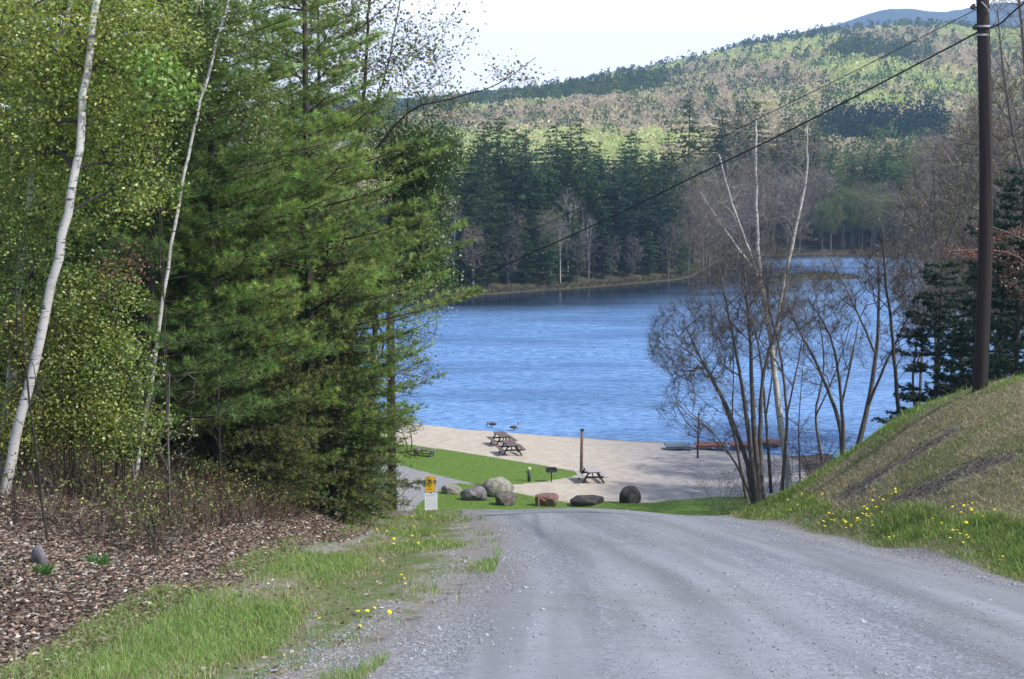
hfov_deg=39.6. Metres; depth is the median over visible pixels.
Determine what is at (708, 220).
bare tree
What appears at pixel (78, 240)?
hemlock tree
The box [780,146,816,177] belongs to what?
bare tree
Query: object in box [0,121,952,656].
ground
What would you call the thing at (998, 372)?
hemlock tree
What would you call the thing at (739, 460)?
bare tree
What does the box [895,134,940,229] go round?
bare tree
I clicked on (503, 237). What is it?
bare tree
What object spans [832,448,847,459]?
canoe
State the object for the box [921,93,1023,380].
bare tree
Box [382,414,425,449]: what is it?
blossom tree
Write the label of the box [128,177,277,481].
hemlock tree
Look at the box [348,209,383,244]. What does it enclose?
bare tree
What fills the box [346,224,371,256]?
leafing tree
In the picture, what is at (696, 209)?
bare tree
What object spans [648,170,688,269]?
pine tree
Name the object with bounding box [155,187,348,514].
hemlock tree
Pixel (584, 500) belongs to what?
boulder
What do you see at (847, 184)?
leafing tree
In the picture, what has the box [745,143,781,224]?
bare tree
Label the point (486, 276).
pine tree
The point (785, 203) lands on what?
bare tree
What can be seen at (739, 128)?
power line
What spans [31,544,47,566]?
stone
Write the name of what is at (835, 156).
bare tree
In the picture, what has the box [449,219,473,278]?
pine tree
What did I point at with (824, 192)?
bare tree
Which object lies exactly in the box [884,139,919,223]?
pine tree
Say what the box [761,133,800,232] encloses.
pine tree
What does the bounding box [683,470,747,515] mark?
bush
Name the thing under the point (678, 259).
pine tree
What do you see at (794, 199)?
bare tree
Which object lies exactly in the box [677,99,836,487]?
birch tree
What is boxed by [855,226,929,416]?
bare tree
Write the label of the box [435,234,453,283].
bare tree
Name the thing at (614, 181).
pine tree
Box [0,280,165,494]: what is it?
shrub
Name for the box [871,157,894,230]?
pine tree
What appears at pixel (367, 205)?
pine tree
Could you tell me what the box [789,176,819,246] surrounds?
bare tree
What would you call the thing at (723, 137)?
pine tree
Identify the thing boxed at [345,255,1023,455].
lake
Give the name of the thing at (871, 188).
leafing tree
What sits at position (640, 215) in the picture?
pine tree
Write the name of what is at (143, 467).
sapling
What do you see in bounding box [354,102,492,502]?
leafing tree
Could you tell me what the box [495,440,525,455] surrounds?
picnic table
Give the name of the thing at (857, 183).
bare tree
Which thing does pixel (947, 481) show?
embankment
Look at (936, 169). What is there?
bare tree
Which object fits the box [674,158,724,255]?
bare tree
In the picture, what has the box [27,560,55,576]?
weed
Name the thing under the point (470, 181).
pine tree
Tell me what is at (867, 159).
pine tree
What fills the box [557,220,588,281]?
pine tree
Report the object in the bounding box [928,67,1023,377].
bare tree
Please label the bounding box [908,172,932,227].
bare tree
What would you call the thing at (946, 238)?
bare tree
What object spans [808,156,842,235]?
pine tree
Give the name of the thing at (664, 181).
pine tree
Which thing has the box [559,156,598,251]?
pine tree
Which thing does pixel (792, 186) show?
bare tree
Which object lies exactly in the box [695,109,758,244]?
pine tree
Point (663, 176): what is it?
pine tree
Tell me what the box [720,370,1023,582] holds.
grass
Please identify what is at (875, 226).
bare tree
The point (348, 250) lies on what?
conifer tree
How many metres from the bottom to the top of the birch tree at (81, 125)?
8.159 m
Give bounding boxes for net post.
[580,429,583,470]
[697,413,699,457]
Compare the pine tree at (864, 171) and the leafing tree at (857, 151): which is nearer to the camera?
the pine tree at (864, 171)
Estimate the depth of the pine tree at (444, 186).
231.20 m
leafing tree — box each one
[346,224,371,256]
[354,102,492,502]
[365,196,384,229]
[757,156,784,231]
[810,197,836,249]
[826,183,860,245]
[829,166,848,231]
[829,188,863,248]
[832,170,866,235]
[839,193,867,246]
[844,147,870,162]
[863,181,889,231]
[870,156,897,197]
[873,157,910,232]
[892,164,921,204]
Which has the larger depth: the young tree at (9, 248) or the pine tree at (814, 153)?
the pine tree at (814, 153)
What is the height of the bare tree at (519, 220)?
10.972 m
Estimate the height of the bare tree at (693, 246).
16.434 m
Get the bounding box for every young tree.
[0,185,84,486]
[22,245,181,500]
[116,2,210,492]
[343,272,467,511]
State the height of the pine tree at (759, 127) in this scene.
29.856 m
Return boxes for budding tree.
[838,167,869,190]
[891,173,908,233]
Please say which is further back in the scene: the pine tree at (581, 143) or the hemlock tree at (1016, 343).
the pine tree at (581, 143)
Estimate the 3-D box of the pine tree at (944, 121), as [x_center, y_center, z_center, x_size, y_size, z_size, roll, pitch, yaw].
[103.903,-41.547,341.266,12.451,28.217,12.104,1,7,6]
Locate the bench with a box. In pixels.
[412,448,436,456]
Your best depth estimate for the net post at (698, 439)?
91.85 m
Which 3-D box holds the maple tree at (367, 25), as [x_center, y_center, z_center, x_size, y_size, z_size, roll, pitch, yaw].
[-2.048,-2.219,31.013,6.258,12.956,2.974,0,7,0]
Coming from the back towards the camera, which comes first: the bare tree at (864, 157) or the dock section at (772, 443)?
the bare tree at (864, 157)
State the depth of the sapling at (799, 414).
43.64 m
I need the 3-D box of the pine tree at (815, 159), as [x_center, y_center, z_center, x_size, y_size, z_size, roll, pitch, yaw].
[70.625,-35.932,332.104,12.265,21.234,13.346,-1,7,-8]
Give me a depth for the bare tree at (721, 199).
283.39 m
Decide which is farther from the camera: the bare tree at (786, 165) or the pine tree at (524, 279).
the bare tree at (786, 165)
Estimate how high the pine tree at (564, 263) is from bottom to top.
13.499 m
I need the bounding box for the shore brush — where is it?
[367,249,916,292]
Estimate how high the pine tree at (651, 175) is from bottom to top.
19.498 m
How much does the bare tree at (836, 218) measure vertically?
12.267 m
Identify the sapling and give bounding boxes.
[0,295,75,539]
[68,239,166,508]
[82,343,162,504]
[120,323,185,498]
[132,361,203,516]
[178,341,250,502]
[771,359,830,481]
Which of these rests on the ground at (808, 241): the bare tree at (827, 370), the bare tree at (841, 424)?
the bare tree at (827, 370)
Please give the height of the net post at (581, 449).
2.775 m
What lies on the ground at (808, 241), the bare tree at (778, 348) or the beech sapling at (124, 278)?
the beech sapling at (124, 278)
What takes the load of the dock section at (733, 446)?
on the lake
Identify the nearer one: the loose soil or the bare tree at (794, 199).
the loose soil
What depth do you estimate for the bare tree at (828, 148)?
367.71 m
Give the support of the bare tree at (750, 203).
on the ground at (808, 241)
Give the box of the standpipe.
[526,467,530,481]
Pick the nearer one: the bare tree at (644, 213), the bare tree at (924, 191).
the bare tree at (644, 213)
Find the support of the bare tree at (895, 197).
on the ground at (808, 241)
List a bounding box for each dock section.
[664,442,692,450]
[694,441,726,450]
[727,442,747,449]
[762,438,779,448]
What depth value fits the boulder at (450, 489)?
75.58 m
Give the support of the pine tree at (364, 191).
on the ground at (808, 241)
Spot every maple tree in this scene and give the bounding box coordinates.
[0,0,115,446]
[275,0,561,510]
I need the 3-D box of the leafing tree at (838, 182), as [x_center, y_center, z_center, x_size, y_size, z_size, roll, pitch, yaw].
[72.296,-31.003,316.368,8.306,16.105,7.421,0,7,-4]
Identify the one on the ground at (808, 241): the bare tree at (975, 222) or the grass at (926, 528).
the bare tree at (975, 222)
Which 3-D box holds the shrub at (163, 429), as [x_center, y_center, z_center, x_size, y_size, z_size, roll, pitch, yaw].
[-4.953,1.854,19.886,1.273,1.837,1.112,0,7,0]
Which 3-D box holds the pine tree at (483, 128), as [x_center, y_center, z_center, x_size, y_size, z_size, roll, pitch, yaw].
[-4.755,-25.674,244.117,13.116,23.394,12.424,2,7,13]
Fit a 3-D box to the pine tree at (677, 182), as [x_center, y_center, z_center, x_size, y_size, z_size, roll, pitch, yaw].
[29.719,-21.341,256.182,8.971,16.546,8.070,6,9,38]
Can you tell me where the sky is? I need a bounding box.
[0,0,1023,109]
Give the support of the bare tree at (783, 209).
on the ground at (808, 241)
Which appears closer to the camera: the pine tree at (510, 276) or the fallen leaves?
the fallen leaves
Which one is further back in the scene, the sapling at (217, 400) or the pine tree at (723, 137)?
the pine tree at (723, 137)
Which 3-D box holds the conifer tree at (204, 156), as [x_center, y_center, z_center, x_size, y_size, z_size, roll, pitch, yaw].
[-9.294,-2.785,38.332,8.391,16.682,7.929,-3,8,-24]
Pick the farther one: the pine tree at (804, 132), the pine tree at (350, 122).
the pine tree at (804, 132)
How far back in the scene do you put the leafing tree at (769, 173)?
320.78 m
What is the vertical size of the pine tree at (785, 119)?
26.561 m
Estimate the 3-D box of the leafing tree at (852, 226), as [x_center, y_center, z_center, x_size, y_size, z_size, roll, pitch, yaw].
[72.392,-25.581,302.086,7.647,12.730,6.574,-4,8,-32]
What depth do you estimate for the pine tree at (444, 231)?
217.63 m
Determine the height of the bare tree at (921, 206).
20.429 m
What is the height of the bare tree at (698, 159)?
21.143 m
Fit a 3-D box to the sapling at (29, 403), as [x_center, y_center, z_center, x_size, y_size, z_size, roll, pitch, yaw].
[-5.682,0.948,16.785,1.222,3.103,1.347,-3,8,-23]
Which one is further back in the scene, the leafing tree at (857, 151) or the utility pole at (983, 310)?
the leafing tree at (857, 151)
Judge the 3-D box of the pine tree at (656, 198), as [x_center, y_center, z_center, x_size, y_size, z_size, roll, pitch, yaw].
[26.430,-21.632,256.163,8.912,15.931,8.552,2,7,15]
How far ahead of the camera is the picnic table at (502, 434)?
95.07 m
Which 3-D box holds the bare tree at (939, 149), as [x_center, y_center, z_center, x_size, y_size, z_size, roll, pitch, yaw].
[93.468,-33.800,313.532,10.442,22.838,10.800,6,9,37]
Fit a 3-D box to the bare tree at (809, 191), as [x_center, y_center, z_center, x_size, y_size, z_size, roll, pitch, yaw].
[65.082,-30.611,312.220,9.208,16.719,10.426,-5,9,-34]
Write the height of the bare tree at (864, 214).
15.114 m
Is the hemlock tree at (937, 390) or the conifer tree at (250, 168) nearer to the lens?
the hemlock tree at (937, 390)
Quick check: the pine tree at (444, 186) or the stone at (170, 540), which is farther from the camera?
the pine tree at (444, 186)
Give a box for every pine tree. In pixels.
[0,0,196,436]
[0,0,337,473]
[59,0,360,487]
[156,0,489,511]
[161,0,416,467]
[238,0,448,468]
[349,184,373,268]
[353,179,394,280]
[357,180,374,260]
[376,201,397,278]
[393,186,437,280]
[418,186,457,273]
[428,163,479,266]
[435,117,467,209]
[436,169,462,253]
[440,179,469,269]
[448,121,509,220]
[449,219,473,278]
[451,144,504,264]
[453,194,492,282]
[455,160,488,235]
[457,122,535,266]
[459,180,474,256]
[463,134,515,220]
[464,178,504,272]
[465,116,531,254]
[468,176,521,278]
[473,234,504,286]
[493,129,561,267]
[493,138,540,246]
[494,127,542,214]
[495,203,524,280]
[502,137,543,187]
[509,167,553,260]
[510,231,537,282]
[511,215,553,278]
[515,148,563,255]
[528,157,574,263]
[531,230,566,284]
[534,139,560,228]
[535,144,577,246]
[538,124,587,253]
[541,150,570,230]
[542,191,582,272]
[547,127,604,257]
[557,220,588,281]
[558,133,583,168]
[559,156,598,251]
[561,118,604,226]
[562,146,613,264]
[573,149,599,217]
[577,153,624,256]
[578,194,612,270]
[584,141,615,198]
[587,205,618,278]
[588,159,634,263]
[589,159,615,248]
[593,182,633,268]
[604,131,648,182]
[604,144,645,253]
[611,155,651,259]
[612,202,643,275]
[620,132,653,238]
[621,162,661,261]
[621,185,661,270]
[627,154,675,257]
[635,156,668,253]
[638,231,660,274]
[641,149,670,185]
[641,191,673,272]
[645,160,684,266]
[647,177,670,256]
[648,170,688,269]
[649,133,684,190]
[652,159,673,248]
[660,99,721,256]
[662,172,690,255]
[665,229,693,273]
[669,175,698,262]
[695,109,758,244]
[701,123,743,187]
[708,118,735,157]
[709,154,732,237]
[717,101,767,225]
[724,122,760,233]
[728,101,781,230]
[742,122,758,148]
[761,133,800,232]
[772,118,810,224]
[773,124,808,227]
[791,112,825,157]
[792,115,832,226]
[798,142,827,197]
[807,165,838,230]
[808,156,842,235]
[823,144,839,176]
[832,154,871,233]
[849,160,885,234]
[857,151,881,232]
[866,144,910,233]
[871,148,890,168]
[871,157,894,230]
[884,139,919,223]
[888,146,896,167]
[924,110,957,164]
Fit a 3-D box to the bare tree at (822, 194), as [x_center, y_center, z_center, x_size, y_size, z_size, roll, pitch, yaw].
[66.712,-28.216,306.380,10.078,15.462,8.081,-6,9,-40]
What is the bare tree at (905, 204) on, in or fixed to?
on the ground at (808, 241)
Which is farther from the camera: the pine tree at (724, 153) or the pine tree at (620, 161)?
the pine tree at (724, 153)
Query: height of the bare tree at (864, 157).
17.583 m
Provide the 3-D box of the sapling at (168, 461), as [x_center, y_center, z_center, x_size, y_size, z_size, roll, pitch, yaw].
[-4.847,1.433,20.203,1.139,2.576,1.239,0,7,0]
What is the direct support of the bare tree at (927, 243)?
on the ground at (808, 241)
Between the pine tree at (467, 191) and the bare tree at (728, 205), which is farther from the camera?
the bare tree at (728, 205)
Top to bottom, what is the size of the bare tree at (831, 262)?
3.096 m
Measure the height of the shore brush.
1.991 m
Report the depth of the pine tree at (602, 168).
240.47 m
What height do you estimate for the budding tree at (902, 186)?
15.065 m
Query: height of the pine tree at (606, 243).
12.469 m
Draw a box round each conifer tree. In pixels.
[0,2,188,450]
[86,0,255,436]
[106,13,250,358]
[200,139,284,362]
[280,180,399,509]
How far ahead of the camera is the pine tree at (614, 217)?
234.58 m
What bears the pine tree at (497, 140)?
on the ground at (808, 241)
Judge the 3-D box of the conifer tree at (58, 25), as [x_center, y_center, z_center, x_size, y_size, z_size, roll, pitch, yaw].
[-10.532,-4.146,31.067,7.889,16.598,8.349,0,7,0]
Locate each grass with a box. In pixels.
[0,507,505,678]
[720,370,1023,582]
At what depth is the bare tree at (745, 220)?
292.89 m
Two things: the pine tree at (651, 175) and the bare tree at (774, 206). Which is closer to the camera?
the pine tree at (651, 175)
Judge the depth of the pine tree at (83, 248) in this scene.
26.25 m
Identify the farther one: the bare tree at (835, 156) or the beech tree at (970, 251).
the bare tree at (835, 156)
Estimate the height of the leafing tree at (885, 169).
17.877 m
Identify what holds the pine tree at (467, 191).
on the ground at (808, 241)
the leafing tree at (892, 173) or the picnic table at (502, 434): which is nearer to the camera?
the picnic table at (502, 434)
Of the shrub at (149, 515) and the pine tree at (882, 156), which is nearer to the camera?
the shrub at (149, 515)
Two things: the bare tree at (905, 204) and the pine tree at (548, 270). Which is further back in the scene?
the bare tree at (905, 204)
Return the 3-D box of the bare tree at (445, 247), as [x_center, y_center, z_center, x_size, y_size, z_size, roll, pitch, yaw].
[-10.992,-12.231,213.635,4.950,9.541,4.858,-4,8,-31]
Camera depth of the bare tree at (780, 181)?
311.63 m
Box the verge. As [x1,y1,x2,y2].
[67,376,1023,678]
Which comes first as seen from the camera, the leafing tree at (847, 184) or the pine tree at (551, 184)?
the pine tree at (551, 184)
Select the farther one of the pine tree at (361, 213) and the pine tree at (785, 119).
the pine tree at (785, 119)
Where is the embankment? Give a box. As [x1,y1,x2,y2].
[791,379,1023,532]
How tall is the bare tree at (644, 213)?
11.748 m
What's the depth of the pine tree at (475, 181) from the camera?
222.23 m
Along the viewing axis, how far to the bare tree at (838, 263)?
237.24 m
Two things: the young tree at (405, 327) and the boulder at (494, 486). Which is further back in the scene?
the boulder at (494, 486)
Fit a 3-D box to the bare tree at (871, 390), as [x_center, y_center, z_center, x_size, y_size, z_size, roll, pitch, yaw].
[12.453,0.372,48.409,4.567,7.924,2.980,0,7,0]
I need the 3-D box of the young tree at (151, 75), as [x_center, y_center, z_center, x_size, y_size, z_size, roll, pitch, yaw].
[-4.838,-0.842,19.337,1.205,7.622,2.115,-6,9,-38]
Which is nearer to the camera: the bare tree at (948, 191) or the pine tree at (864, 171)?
the bare tree at (948, 191)
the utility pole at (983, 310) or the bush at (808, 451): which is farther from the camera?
the bush at (808, 451)
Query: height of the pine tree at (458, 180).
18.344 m
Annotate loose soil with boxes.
[832,421,1021,507]
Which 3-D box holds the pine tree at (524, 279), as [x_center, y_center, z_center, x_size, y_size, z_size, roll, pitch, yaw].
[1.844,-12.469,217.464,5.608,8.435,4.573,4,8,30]
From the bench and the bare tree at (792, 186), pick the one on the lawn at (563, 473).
the bench
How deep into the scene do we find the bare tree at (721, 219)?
288.01 m
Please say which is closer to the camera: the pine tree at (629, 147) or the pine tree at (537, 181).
the pine tree at (537, 181)
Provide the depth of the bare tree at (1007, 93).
47.26 m
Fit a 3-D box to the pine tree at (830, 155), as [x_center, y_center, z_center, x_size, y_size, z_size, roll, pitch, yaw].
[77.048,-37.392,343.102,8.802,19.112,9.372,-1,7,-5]
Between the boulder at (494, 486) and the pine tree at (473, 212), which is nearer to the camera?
the boulder at (494, 486)
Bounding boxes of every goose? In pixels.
[486,422,496,426]
[510,421,519,430]
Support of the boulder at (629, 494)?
on the lawn at (563, 473)
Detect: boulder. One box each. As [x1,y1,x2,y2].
[441,484,461,493]
[460,486,486,500]
[482,477,513,495]
[495,491,517,505]
[535,493,558,506]
[570,495,603,506]
[619,485,640,502]
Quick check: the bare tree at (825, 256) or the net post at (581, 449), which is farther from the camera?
the bare tree at (825, 256)
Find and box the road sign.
[425,476,436,509]
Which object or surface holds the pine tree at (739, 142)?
on the ground at (808, 241)
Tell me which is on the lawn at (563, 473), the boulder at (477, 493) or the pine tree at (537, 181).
the boulder at (477, 493)
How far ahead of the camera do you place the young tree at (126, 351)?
19.62 m
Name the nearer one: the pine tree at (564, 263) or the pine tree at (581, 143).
the pine tree at (564, 263)
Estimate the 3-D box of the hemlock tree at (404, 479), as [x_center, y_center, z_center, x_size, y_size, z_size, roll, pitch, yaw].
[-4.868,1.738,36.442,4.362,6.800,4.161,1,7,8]
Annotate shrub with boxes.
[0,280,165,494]
[98,468,163,557]
[114,407,200,522]
[353,445,416,508]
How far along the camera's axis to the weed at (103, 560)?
15.63 m
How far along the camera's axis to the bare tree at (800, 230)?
297.68 m
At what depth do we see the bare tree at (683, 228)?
242.39 m
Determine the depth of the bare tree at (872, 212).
298.97 m
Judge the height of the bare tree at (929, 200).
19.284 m
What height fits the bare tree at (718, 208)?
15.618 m
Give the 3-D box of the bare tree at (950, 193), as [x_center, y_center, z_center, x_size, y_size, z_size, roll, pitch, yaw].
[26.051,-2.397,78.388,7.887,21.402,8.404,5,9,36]
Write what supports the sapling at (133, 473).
on the ground at (808, 241)
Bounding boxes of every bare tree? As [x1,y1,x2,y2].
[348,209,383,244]
[423,231,452,283]
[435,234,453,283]
[458,222,487,287]
[493,227,522,284]
[502,208,527,267]
[534,210,558,273]
[535,206,567,279]
[564,228,589,282]
[580,227,606,277]
[604,235,622,277]
[623,234,647,278]
[629,204,662,267]
[641,295,757,498]
[642,219,812,502]
[654,222,681,273]
[666,181,713,270]
[666,211,693,271]
[672,152,713,263]
[672,154,722,243]
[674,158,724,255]
[676,183,717,266]
[680,145,714,178]
[683,191,725,270]
[688,193,731,267]
[689,183,728,263]
[702,176,735,253]
[707,191,747,253]
[710,184,734,252]
[710,242,811,492]
[714,177,743,252]
[721,178,762,256]
[723,172,754,244]
[726,131,773,181]
[728,195,759,248]
[728,258,836,490]
[732,186,762,245]
[733,167,773,234]
[734,156,767,241]
[737,174,770,245]
[741,171,770,241]
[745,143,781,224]
[750,175,780,249]
[759,167,791,249]
[760,177,784,240]
[763,186,791,245]
[766,165,794,235]
[768,172,811,246]
[770,151,802,181]
[770,186,804,251]
[770,265,861,454]
[771,176,806,235]
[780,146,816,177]
[780,185,818,250]
[781,169,812,241]
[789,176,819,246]
[789,262,873,466]
[793,164,825,235]
[795,169,827,240]
[796,136,830,166]
[801,161,841,244]
[804,171,841,244]
[804,178,840,241]
[809,257,816,266]
[812,137,838,160]
[817,238,944,446]
[817,249,829,272]
[818,198,847,250]
[821,157,850,229]
[822,147,841,167]
[828,258,834,270]
[835,254,844,273]
[839,192,865,244]
[845,183,878,247]
[848,148,877,170]
[848,173,875,238]
[851,189,871,246]
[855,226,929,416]
[859,187,887,246]
[862,195,891,248]
[865,170,970,403]
[867,191,896,240]
[872,176,899,227]
[873,228,975,406]
[879,129,1000,385]
[882,94,1022,360]
[883,190,911,247]
[888,180,920,240]
[891,192,924,248]
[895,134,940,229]
[895,163,978,384]
[900,188,930,245]
[902,168,937,240]
[906,129,943,170]
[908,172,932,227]
[911,144,946,188]
[916,113,1020,311]
[916,138,953,221]
[916,167,948,240]
[918,140,1002,374]
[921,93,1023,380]
[925,155,949,179]
[926,101,1023,375]
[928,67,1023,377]
[933,38,1023,320]
[952,117,1022,375]
[960,0,1023,252]
[978,76,1023,199]
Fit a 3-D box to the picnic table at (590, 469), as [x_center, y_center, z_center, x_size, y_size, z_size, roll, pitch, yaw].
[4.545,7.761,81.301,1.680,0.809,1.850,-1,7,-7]
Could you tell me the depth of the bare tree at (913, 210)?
298.08 m
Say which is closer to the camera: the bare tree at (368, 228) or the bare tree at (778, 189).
the bare tree at (368, 228)
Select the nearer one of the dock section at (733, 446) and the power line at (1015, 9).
the power line at (1015, 9)
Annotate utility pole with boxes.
[386,283,396,508]
[970,0,992,392]
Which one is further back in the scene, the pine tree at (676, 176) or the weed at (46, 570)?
the pine tree at (676, 176)
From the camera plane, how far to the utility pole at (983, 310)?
30.77 m
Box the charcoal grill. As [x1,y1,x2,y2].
[546,467,556,481]
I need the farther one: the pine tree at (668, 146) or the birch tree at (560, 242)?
the pine tree at (668, 146)
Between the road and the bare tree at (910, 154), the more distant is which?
the bare tree at (910, 154)
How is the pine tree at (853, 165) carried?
on the ground at (808, 241)
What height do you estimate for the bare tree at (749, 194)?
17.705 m
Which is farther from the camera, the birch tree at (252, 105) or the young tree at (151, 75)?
the birch tree at (252, 105)
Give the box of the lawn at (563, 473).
[379,443,750,515]
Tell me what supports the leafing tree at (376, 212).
on the ground at (808, 241)
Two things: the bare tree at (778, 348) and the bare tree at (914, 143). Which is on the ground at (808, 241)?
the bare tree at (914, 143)
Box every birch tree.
[0,0,139,477]
[0,0,223,494]
[60,0,320,478]
[441,193,464,278]
[470,202,496,274]
[553,188,581,274]
[553,219,569,281]
[573,199,590,269]
[581,213,598,277]
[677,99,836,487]
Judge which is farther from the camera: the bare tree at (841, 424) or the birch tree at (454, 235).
the birch tree at (454, 235)
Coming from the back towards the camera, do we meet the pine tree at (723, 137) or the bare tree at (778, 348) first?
the pine tree at (723, 137)
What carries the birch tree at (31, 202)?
on the ground at (808, 241)
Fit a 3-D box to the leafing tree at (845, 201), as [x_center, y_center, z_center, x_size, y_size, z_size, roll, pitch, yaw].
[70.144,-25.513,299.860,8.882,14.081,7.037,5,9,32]
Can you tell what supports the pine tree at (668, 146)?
on the ground at (808, 241)
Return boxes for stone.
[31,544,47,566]
[164,537,179,544]
[385,510,415,517]
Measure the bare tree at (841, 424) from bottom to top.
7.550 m
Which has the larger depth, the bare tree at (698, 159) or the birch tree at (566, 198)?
the bare tree at (698, 159)
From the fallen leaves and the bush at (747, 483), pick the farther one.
the bush at (747, 483)
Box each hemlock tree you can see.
[0,162,176,457]
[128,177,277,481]
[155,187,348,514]
[201,198,397,513]
[230,209,436,527]
[278,296,409,511]
[870,260,988,423]
[929,164,1023,393]
[931,174,1023,385]
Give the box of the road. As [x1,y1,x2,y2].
[316,508,1023,678]
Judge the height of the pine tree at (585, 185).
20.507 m
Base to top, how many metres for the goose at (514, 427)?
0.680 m
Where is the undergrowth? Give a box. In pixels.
[0,415,341,554]
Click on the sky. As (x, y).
(573, 38)
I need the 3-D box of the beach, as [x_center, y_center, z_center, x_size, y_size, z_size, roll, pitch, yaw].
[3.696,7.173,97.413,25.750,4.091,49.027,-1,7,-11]
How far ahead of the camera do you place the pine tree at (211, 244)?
25.56 m
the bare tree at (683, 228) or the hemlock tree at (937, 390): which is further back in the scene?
the bare tree at (683, 228)
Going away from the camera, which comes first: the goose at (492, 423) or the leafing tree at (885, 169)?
the goose at (492, 423)
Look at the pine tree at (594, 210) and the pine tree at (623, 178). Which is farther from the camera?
the pine tree at (623, 178)
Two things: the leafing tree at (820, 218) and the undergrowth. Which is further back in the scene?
the leafing tree at (820, 218)
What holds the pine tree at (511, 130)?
on the ground at (808, 241)
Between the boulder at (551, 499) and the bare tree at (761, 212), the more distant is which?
the bare tree at (761, 212)
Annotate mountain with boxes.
[193,1,1023,120]
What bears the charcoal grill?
on the beach
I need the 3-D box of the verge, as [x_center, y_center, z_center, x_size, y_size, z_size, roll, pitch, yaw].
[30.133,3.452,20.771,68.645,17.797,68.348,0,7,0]
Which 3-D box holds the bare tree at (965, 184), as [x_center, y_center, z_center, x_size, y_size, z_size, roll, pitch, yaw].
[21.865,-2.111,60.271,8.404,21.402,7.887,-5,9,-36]
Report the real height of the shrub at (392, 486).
2.244 m
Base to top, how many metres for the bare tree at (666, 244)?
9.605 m
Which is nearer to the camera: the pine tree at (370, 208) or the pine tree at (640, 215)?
the pine tree at (370, 208)
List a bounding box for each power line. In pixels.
[391,2,1023,312]
[446,0,993,269]
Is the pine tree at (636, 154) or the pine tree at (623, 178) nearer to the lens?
the pine tree at (623, 178)
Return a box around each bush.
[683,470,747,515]
[712,455,797,510]
[760,424,859,484]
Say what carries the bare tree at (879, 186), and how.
on the ground at (808, 241)
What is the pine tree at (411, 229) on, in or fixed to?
on the ground at (808, 241)
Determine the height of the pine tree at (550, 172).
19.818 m
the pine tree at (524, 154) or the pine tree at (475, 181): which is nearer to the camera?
the pine tree at (475, 181)
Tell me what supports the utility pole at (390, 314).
on the verge
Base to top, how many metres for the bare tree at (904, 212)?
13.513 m
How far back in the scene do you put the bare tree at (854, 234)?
304.56 m
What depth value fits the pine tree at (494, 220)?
214.96 m
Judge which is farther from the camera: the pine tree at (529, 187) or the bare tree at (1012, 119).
the pine tree at (529, 187)
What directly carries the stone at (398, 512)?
on the verge
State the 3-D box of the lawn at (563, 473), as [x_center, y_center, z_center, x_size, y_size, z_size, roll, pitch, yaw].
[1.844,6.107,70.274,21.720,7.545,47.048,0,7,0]
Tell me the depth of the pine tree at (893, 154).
353.67 m
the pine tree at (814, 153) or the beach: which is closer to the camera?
the beach
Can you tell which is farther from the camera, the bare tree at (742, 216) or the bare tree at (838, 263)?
the bare tree at (742, 216)
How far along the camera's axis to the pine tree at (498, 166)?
224.20 m
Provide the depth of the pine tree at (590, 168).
266.13 m
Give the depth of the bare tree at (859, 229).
302.06 m
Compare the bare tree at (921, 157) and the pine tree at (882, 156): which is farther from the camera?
the pine tree at (882, 156)
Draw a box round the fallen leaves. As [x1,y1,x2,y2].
[0,452,407,678]
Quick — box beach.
[383,424,780,502]
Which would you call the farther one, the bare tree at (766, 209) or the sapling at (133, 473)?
the bare tree at (766, 209)
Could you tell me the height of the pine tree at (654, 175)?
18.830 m
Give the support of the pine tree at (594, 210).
on the ground at (808, 241)
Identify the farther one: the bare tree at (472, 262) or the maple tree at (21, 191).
the bare tree at (472, 262)
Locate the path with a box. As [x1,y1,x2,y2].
[374,464,458,511]
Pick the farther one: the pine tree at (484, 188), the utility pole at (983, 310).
the pine tree at (484, 188)
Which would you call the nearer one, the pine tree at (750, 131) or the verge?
the verge
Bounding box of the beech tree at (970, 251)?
[937,223,1023,299]
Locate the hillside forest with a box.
[324,16,1023,214]
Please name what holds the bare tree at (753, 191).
on the ground at (808, 241)
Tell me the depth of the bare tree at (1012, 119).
77.16 m
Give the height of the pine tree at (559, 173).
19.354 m
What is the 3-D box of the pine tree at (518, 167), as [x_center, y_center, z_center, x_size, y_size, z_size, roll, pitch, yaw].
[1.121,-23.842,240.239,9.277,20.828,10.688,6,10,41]
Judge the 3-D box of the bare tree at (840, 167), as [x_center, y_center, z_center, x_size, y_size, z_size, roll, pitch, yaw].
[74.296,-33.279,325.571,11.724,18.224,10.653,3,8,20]
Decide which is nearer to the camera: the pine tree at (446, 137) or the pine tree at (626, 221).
the pine tree at (626, 221)
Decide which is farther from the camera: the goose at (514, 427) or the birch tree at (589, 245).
the birch tree at (589, 245)
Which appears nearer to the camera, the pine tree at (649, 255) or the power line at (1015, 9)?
the power line at (1015, 9)
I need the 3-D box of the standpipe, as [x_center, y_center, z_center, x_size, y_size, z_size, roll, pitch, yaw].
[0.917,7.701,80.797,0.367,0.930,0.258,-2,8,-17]
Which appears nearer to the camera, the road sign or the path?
the road sign
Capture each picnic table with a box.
[487,431,517,444]
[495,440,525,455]
[575,465,608,482]
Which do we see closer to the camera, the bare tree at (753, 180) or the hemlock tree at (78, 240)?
the hemlock tree at (78, 240)
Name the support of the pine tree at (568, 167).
on the ground at (808, 241)
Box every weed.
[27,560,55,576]
[79,551,115,565]

